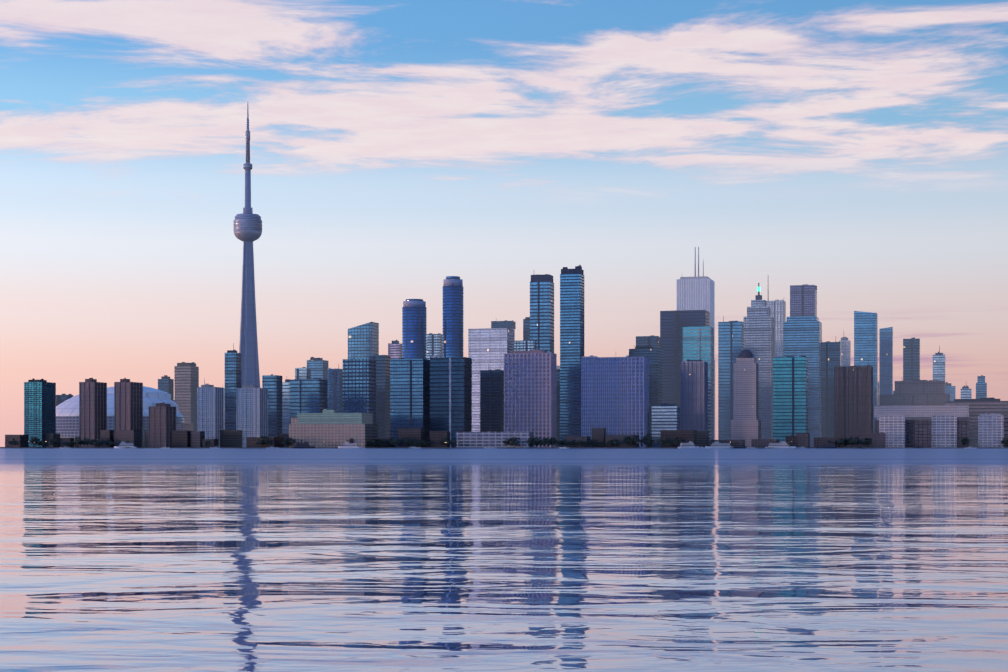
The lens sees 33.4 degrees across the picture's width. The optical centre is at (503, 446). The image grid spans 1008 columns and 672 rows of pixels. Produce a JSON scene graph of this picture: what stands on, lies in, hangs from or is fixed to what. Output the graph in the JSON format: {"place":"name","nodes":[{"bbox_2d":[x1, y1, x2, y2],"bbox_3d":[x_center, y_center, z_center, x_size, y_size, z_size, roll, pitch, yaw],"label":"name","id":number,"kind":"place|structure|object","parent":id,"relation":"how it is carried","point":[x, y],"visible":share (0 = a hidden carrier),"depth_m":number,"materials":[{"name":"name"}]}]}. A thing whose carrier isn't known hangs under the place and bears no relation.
{"place":"outdoors","nodes":[
{"label":"outdoors","id":0,"kind":"place"},
{"bbox_2d":[262,374,281,436],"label":"blue tower","id":1,"kind":"structure","parent":0,"point":[272,383],"depth_m":2643.44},
{"bbox_2d":[282,379,290,433],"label":"tower","id":2,"kind":"structure","parent":0,"point":[285,405],"depth_m":2847.70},
{"bbox_2d":[295,367,310,378],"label":"tower","id":3,"kind":"structure","parent":0,"point":[302,373],"depth_m":2845.75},
{"bbox_2d":[290,374,327,423],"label":"building","id":4,"kind":"structure","parent":0,"point":[307,395],"depth_m":2638.36,"materials":[{"name":"glass"}]},
{"bbox_2d":[307,357,327,379],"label":"tower","id":5,"kind":"structure","parent":0,"point":[318,367],"depth_m":3141.14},
{"bbox_2d":[328,365,342,412],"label":"tower","id":6,"kind":"structure","parent":0,"point":[335,389],"depth_m":2844.87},
{"bbox_2d":[343,359,375,423],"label":"tower","id":7,"kind":"structure","parent":0,"point":[359,385],"depth_m":2637.16,"materials":[{"name":"glass"}]},
{"bbox_2d":[348,322,378,358],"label":"tower","id":8,"kind":"structure","parent":0,"point":[363,341],"depth_m":3135.66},
{"bbox_2d":[370,354,389,438],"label":"tower","id":9,"kind":"structure","parent":0,"point":[383,392],"depth_m":2839.38,"materials":[{"name":"glass"}]},
{"bbox_2d":[388,340,401,358],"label":"tower","id":10,"kind":"structure","parent":0,"point":[394,349],"depth_m":3143.45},
{"bbox_2d":[390,358,429,446],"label":"tower","id":11,"kind":"structure","parent":0,"point":[409,393],"depth_m":2436.24,"materials":[{"name":"glass"}]},
{"bbox_2d":[427,333,442,359],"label":"tower","id":12,"kind":"structure","parent":0,"point":[434,344],"depth_m":3141.51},
{"bbox_2d":[430,355,471,446],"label":"tower","id":13,"kind":"structure","parent":0,"point":[451,394],"depth_m":2433.99,"materials":[{"name":"glass"}]},
{"bbox_2d":[468,320,515,431],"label":"tower","id":14,"kind":"structure","parent":0,"point":[493,344],"depth_m":2831.46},
{"bbox_2d":[480,363,503,431],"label":"tower","id":15,"kind":"structure","parent":0,"point":[491,400],"depth_m":2637.86,"materials":[{"name":"glass"}]},
{"bbox_2d":[0,448,1007,671],"bbox_3d":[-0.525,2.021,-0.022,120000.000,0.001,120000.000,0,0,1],"label":"lake","id":16,"kind":"structure","parent":0,"point":[503,559],"depth_m":30.01,"materials":[{"name":"blue liquid"}]},
{"bbox_2d":[114,440,136,447],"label":"boat","id":17,"kind":"object","parent":16,"relation":"on","point":[124,444],"visible":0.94,"depth_m":2231.54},
{"bbox_2d":[293,440,314,447],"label":"boat","id":18,"kind":"object","parent":16,"relation":"on","point":[302,445],"visible":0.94,"depth_m":2223.28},
{"bbox_2d":[338,440,360,447],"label":"boat","id":19,"kind":"object","parent":16,"relation":"on","point":[347,444],"visible":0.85,"depth_m":2217.38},
{"bbox_2d":[0,447,1007,447],"bbox_3d":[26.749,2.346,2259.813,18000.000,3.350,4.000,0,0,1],"label":"quay wall","id":20,"kind":"structure","parent":16,"relation":"in","point":[481,447],"depth_m":2258.63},
{"bbox_2d":[678,440,698,447],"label":"boat","id":21,"kind":"object","parent":16,"relation":"on","point":[690,444],"visible":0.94,"depth_m":2210.28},
{"bbox_2d":[705,440,730,447],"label":"boat","id":22,"kind":"object","parent":16,"relation":"on","point":[716,444],"visible":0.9,"depth_m":2213.24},
{"bbox_2d":[730,440,746,447],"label":"boat","id":23,"kind":"object","parent":16,"relation":"on","point":[736,444],"visible":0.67,"depth_m":2224.27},
{"bbox_2d":[765,440,795,447],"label":"boat","id":24,"kind":"object","parent":16,"relation":"on","point":[783,444],"visible":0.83,"depth_m":2214.93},
{"bbox_2d":[817,440,836,447],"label":"boat","id":25,"kind":"object","parent":16,"relation":"on","point":[825,444],"visible":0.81,"depth_m":2221.88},
{"bbox_2d":[0,0,1007,446],"label":"sky","id":26,"kind":"structure","parent":0,"point":[856,151],"materials":[{"name":"blue"}]},
{"bbox_2d":[523,317,529,339],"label":"tower","id":27,"kind":"structure","parent":0,"point":[526,328],"depth_m":3143.99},
{"bbox_2d":[560,265,583,446],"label":"skyscraper","id":28,"kind":"structure","parent":0,"point":[571,317],"depth_m":2635.03,"materials":[{"name":"glass"}]},
{"bbox_2d":[629,346,662,433],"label":"tower","id":29,"kind":"structure","parent":0,"point":[654,355],"depth_m":2823.06,"materials":[{"name":"glass"}]},
{"bbox_2d":[636,335,659,348],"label":"tower","id":30,"kind":"structure","parent":0,"point":[653,341],"depth_m":3129.22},
{"bbox_2d":[680,359,707,430],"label":"tower","id":31,"kind":"structure","parent":0,"point":[693,394],"depth_m":2632.68,"materials":[{"name":"glass"}]},
{"bbox_2d":[683,325,713,439],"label":"tower","id":32,"kind":"structure","parent":0,"point":[698,343],"depth_m":2828.62,"materials":[{"name":"glass"}]},
{"bbox_2d":[766,290,785,356],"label":"tower","id":33,"kind":"structure","parent":0,"point":[778,311],"depth_m":3475.43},
{"bbox_2d":[773,356,807,442],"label":"tower","id":34,"kind":"structure","parent":0,"point":[790,395],"depth_m":2625.86,"materials":[{"name":"glass"}]},
{"bbox_2d":[790,284,816,316],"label":"skyscraper","id":35,"kind":"structure","parent":0,"point":[803,300],"depth_m":3471.09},
{"bbox_2d":[821,341,840,436],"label":"tower","id":36,"kind":"structure","parent":0,"point":[830,356],"depth_m":3128.71,"materials":[{"name":"glass"}]},
{"bbox_2d":[839,337,850,365],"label":"tower","id":37,"kind":"structure","parent":0,"point":[845,351],"depth_m":3481.85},
{"bbox_2d":[834,361,872,446],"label":"tower","id":38,"kind":"structure","parent":0,"point":[853,399],"depth_m":2624.46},
{"bbox_2d":[854,311,877,432],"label":"tower","id":39,"kind":"structure","parent":0,"point":[865,337],"depth_m":3125.57,"materials":[{"name":"glass"}]},
{"bbox_2d":[879,327,892,394],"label":"tower","id":40,"kind":"structure","parent":0,"point":[885,360],"depth_m":3479.20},
{"bbox_2d":[903,337,919,380],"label":"tower","id":41,"kind":"structure","parent":0,"point":[911,359],"depth_m":3474.99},
{"bbox_2d":[879,380,949,419],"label":"block","id":42,"kind":"structure","parent":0,"point":[922,392],"depth_m":3118.82,"materials":[{"name":"concrete"}]},
{"bbox_2d":[933,346,944,380],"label":"tower","id":43,"kind":"structure","parent":0,"point":[938,365],"depth_m":3478.68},
{"bbox_2d":[932,408,956,446],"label":"apartment building","id":44,"kind":"structure","parent":0,"point":[944,429],"depth_m":2280.19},
{"bbox_2d":[961,386,971,398],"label":"tower","id":45,"kind":"structure","parent":0,"point":[966,392],"depth_m":3479.44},
{"bbox_2d":[976,375,986,398],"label":"tower","id":46,"kind":"structure","parent":0,"point":[981,388],"depth_m":3479.74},
{"bbox_2d":[978,413,1003,446],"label":"apartment building","id":47,"kind":"structure","parent":0,"point":[990,429],"depth_m":2279.56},
{"bbox_3d":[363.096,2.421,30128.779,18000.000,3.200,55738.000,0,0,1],"label":"land","id":48,"kind":"structure","parent":0,"visible":0},
{"bbox_2d":[5,435,28,446],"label":"building","id":49,"kind":"structure","parent":48,"relation":"on","point":[23,440],"depth_m":2299.53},
{"bbox_2d":[30,436,39,446],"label":"tree","id":50,"kind":"object","parent":48,"relation":"on","point":[34,439],"visible":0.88,"depth_m":2284.57,"materials":[{"name":"green plant"}]},
{"bbox_2d":[24,378,55,446],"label":"high-rise building","id":51,"kind":"structure","parent":48,"relation":"on","point":[40,408],"depth_m":2442.00,"materials":[{"name":"glass"}]},
{"bbox_2d":[46,434,59,446],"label":"building","id":52,"kind":"structure","parent":48,"relation":"on","point":[53,436],"depth_m":2446.09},
{"bbox_2d":[48,438,59,445],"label":"tree","id":53,"kind":"object","parent":48,"relation":"on","point":[52,441],"visible":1,"depth_m":2273.89,"materials":[{"name":"green plant"}]},
{"bbox_2d":[56,394,72,405],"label":"building","id":54,"kind":"structure","parent":48,"relation":"on","point":[60,399],"depth_m":2850.29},
{"bbox_2d":[60,438,73,446],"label":"building","id":55,"kind":"structure","parent":48,"relation":"on","point":[65,440],"depth_m":2453.12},
{"bbox_2d":[79,378,106,446],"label":"high-rise building","id":56,"kind":"structure","parent":48,"relation":"on","point":[92,408],"depth_m":2442.61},
{"bbox_2d":[101,430,113,446],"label":"building","id":57,"kind":"structure","parent":48,"relation":"on","point":[107,434],"depth_m":2301.63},
{"bbox_2d":[103,439,116,446],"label":"tree","id":58,"kind":"object","parent":48,"relation":"on","point":[109,442],"visible":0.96,"depth_m":2285.12,"materials":[{"name":"green plant"}]},
{"bbox_2d":[56,386,192,446],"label":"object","id":59,"kind":"structure","parent":48,"relation":"on","point":[67,418],"depth_m":2773.18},
{"bbox_2d":[114,430,140,446],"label":"building","id":60,"kind":"structure","parent":48,"relation":"on","point":[132,436],"depth_m":2297.06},
{"bbox_2d":[114,378,142,446],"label":"high-rise building","id":61,"kind":"structure","parent":48,"relation":"on","point":[128,404],"depth_m":2441.37,"materials":[{"name":"concrete"}]},
{"bbox_2d":[145,431,148,446],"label":"building","id":62,"kind":"structure","parent":48,"relation":"on","point":[146,438],"depth_m":2447.33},
{"bbox_2d":[149,402,175,446],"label":"high-rise building","id":63,"kind":"structure","parent":48,"relation":"on","point":[162,421],"depth_m":2442.06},
{"bbox_2d":[158,375,173,400],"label":"building","id":64,"kind":"structure","parent":48,"relation":"on","point":[165,383],"depth_m":3150.21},
{"bbox_2d":[172,430,189,446],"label":"building","id":65,"kind":"structure","parent":48,"relation":"on","point":[180,438],"depth_m":2297.83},
{"bbox_2d":[174,362,198,430],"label":"high-rise building","id":66,"kind":"structure","parent":48,"relation":"on","point":[186,380],"depth_m":3142.48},
{"bbox_2d":[190,431,204,446],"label":"building","id":67,"kind":"structure","parent":48,"relation":"on","point":[197,436],"depth_m":2298.85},
{"bbox_2d":[201,439,218,446],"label":"building","id":68,"kind":"structure","parent":48,"relation":"on","point":[215,443],"depth_m":2298.86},
{"bbox_2d":[197,378,223,446],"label":"high-rise building","id":69,"kind":"structure","parent":48,"relation":"on","point":[210,410],"depth_m":2443.06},
{"bbox_2d":[220,430,241,446],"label":"building","id":70,"kind":"structure","parent":48,"relation":"on","point":[230,438],"depth_m":2447.11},
{"bbox_2d":[225,343,240,429],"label":"blue tower","id":71,"kind":"structure","parent":48,"relation":"on","point":[232,370],"depth_m":2646.26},
{"bbox_2d":[233,104,261,387],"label":"observation tower","id":72,"kind":"structure","parent":48,"relation":"on","point":[247,225],"depth_m":2846.70,"materials":[{"name":"concrete"}]},
{"bbox_2d":[236,384,267,446],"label":"high-rise building","id":73,"kind":"structure","parent":48,"relation":"on","point":[251,410],"depth_m":2442.49,"materials":[{"name":"concrete"}]},
{"bbox_2d":[256,436,270,446],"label":"tree","id":74,"kind":"object","parent":48,"relation":"on","point":[264,440],"visible":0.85,"depth_m":2279.22,"materials":[{"name":"green plant"}]},
{"bbox_2d":[246,437,283,446],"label":"building","id":75,"kind":"structure","parent":48,"relation":"on","point":[252,442],"depth_m":2290.23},
{"bbox_2d":[279,437,295,446],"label":"tree","id":76,"kind":"object","parent":48,"relation":"on","point":[288,440],"visible":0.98,"depth_m":2283.22,"materials":[{"name":"green plant"}]},
{"bbox_2d":[289,409,377,446],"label":"low-rise building","id":77,"kind":"structure","parent":48,"relation":"on","point":[329,428],"depth_m":2280.78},
{"bbox_2d":[375,439,394,446],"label":"building","id":78,"kind":"structure","parent":48,"relation":"on","point":[378,445],"depth_m":2293.10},
{"bbox_2d":[398,428,424,446],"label":"building","id":79,"kind":"structure","parent":48,"relation":"on","point":[418,434],"depth_m":2293.54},
{"bbox_2d":[402,299,426,358],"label":"skyscraper","id":80,"kind":"structure","parent":48,"relation":"on","point":[414,328],"depth_m":2834.49,"materials":[{"name":"glass"}]},
{"bbox_2d":[430,431,449,446],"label":"building","id":81,"kind":"structure","parent":48,"relation":"on","point":[436,437],"depth_m":2295.51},
{"bbox_2d":[439,437,450,446],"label":"tree","id":82,"kind":"object","parent":48,"relation":"on","point":[444,441],"visible":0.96,"depth_m":2280.62,"materials":[{"name":"green plant"}]},
{"bbox_2d":[443,276,462,356],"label":"skyscraper","id":83,"kind":"structure","parent":48,"relation":"on","point":[452,316],"depth_m":2835.80,"materials":[{"name":"glass"}]},
{"bbox_2d":[456,432,533,446],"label":"building","id":84,"kind":"structure","parent":48,"relation":"on","point":[479,439],"depth_m":2288.85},
{"bbox_2d":[508,436,520,446],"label":"tree","id":85,"kind":"object","parent":48,"relation":"on","point":[512,440],"visible":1,"depth_m":2264.65,"materials":[{"name":"green plant"}]},
{"bbox_2d":[514,340,534,350],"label":"tower","id":86,"kind":"structure","parent":48,"relation":"on","point":[525,345],"depth_m":2834.03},
{"bbox_2d":[504,349,556,446],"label":"building","id":87,"kind":"structure","parent":48,"relation":"on","point":[530,390],"depth_m":2434.63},
{"bbox_2d":[530,274,553,352],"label":"skyscraper","id":88,"kind":"structure","parent":48,"relation":"on","point":[542,311],"depth_m":2834.35,"materials":[{"name":"glass"}]},
{"bbox_2d":[547,437,559,446],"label":"tree","id":89,"kind":"object","parent":48,"relation":"on","point":[553,440],"visible":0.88,"depth_m":2275.26,"materials":[{"name":"green plant"}]},
{"bbox_2d":[557,369,559,446],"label":"building","id":90,"kind":"structure","parent":48,"relation":"on","point":[558,404],"depth_m":2840.49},
{"bbox_2d":[564,436,590,446],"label":"building","id":91,"kind":"structure","parent":48,"relation":"on","point":[577,438],"depth_m":2287.57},
{"bbox_2d":[592,428,605,446],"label":"building","id":92,"kind":"structure","parent":48,"relation":"on","point":[598,434],"depth_m":2291.82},
{"bbox_2d":[581,355,648,446],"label":"building","id":93,"kind":"structure","parent":48,"relation":"on","point":[614,395],"depth_m":2430.26,"materials":[{"name":"glass"}]},
{"bbox_2d":[605,435,638,446],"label":"building","id":94,"kind":"structure","parent":48,"relation":"on","point":[608,438],"depth_m":2280.72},
{"bbox_2d":[622,436,633,446],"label":"tree","id":95,"kind":"object","parent":48,"relation":"on","point":[626,440],"visible":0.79,"depth_m":2274.34,"materials":[{"name":"green plant"}]},
{"bbox_2d":[629,437,639,446],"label":"tree","id":96,"kind":"object","parent":48,"relation":"on","point":[636,441],"visible":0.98,"depth_m":2270.40,"materials":[{"name":"green plant"}]},
{"bbox_2d":[639,435,648,446],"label":"tree","id":97,"kind":"object","parent":48,"relation":"on","point":[644,438],"visible":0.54,"depth_m":2272.09,"materials":[{"name":"green plant"}]},
{"bbox_2d":[644,438,654,446],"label":"tree","id":98,"kind":"object","parent":48,"relation":"on","point":[650,442],"visible":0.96,"depth_m":2271.33,"materials":[{"name":"green plant"}]},
{"bbox_2d":[658,437,668,446],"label":"tree","id":99,"kind":"object","parent":48,"relation":"on","point":[662,441],"visible":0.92,"depth_m":2265.70,"materials":[{"name":"green plant"}]},
{"bbox_2d":[652,403,679,446],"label":"office building","id":100,"kind":"structure","parent":48,"relation":"on","point":[665,416],"depth_m":2434.57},
{"bbox_2d":[671,436,681,446],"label":"tree","id":101,"kind":"object","parent":48,"relation":"on","point":[675,441],"visible":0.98,"depth_m":2263.01,"materials":[{"name":"green plant"}]},
{"bbox_2d":[660,430,696,446],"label":"building","id":102,"kind":"structure","parent":48,"relation":"on","point":[685,435],"depth_m":2284.02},
{"bbox_2d":[660,310,709,406],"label":"skyscraper","id":103,"kind":"structure","parent":48,"relation":"on","point":[673,323],"depth_m":3126.19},
{"bbox_2d":[677,247,714,439],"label":"skyscraper","id":104,"kind":"structure","parent":48,"relation":"on","point":[696,293],"depth_m":3468.67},
{"bbox_2d":[697,431,708,446],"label":"building","id":105,"kind":"structure","parent":48,"relation":"on","point":[703,438],"depth_m":2442.25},
{"bbox_2d":[709,440,744,445],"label":"building","id":106,"kind":"structure","parent":48,"relation":"on","point":[724,441],"depth_m":2431.21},
{"bbox_2d":[718,316,743,439],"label":"skyscraper","id":107,"kind":"structure","parent":48,"relation":"on","point":[730,341],"depth_m":3127.95,"materials":[{"name":"glass"}]},
{"bbox_2d":[731,349,760,446],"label":"skyscraper","id":108,"kind":"structure","parent":48,"relation":"on","point":[746,424],"depth_m":2630.02,"materials":[{"name":"concrete"}]},
{"bbox_2d":[744,283,773,438],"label":"skyscraper","id":109,"kind":"structure","parent":48,"relation":"on","point":[759,331],"depth_m":3121.25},
{"bbox_2d":[751,439,778,446],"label":"building","id":110,"kind":"structure","parent":48,"relation":"on","point":[760,442],"depth_m":2283.22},
{"bbox_2d":[786,436,796,446],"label":"building","id":111,"kind":"structure","parent":48,"relation":"on","point":[789,439],"depth_m":2290.89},
{"bbox_2d":[783,316,821,446],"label":"skyscraper","id":112,"kind":"structure","parent":48,"relation":"on","point":[802,335],"depth_m":3113.69,"materials":[{"name":"glass"}]},
{"bbox_2d":[796,433,809,446],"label":"building","id":113,"kind":"structure","parent":48,"relation":"on","point":[803,439],"depth_m":2287.41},
{"bbox_2d":[814,437,844,446],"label":"building","id":114,"kind":"structure","parent":48,"relation":"on","point":[819,441],"depth_m":2280.95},
{"bbox_2d":[850,436,862,446],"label":"tree","id":115,"kind":"object","parent":48,"relation":"on","point":[857,441],"visible":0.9,"depth_m":2262.98,"materials":[{"name":"green plant"}]},
{"bbox_2d":[862,436,871,444],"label":"tree","id":116,"kind":"object","parent":48,"relation":"on","point":[868,441],"visible":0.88,"depth_m":2274.02,"materials":[{"name":"green plant"}]},
{"bbox_2d":[850,433,884,446],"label":"building","id":117,"kind":"structure","parent":48,"relation":"on","point":[878,439],"depth_m":2276.07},
{"bbox_2d":[879,408,904,446],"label":"apartment building","id":118,"kind":"structure","parent":48,"relation":"on","point":[892,426],"depth_m":2280.58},
{"bbox_2d":[874,405,968,446],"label":"low-rise building","id":119,"kind":"structure","parent":48,"relation":"on","point":[918,433],"depth_m":2423.55,"materials":[{"name":"concrete"}]},
{"bbox_2d":[945,382,955,400],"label":"skyscraper","id":120,"kind":"structure","parent":48,"relation":"on","point":[950,389],"depth_m":3871.44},
{"bbox_2d":[960,436,971,446],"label":"tree","id":121,"kind":"object","parent":48,"relation":"on","point":[966,440],"visible":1,"depth_m":2271.86,"materials":[{"name":"green plant"}]},
{"bbox_2d":[945,398,1007,446],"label":"building","id":122,"kind":"structure","parent":48,"relation":"on","point":[977,407],"depth_m":2820.47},
{"bbox_2d":[1004,417,1007,446],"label":"building","id":123,"kind":"structure","parent":48,"relation":"on","point":[1005,427],"depth_m":2434.43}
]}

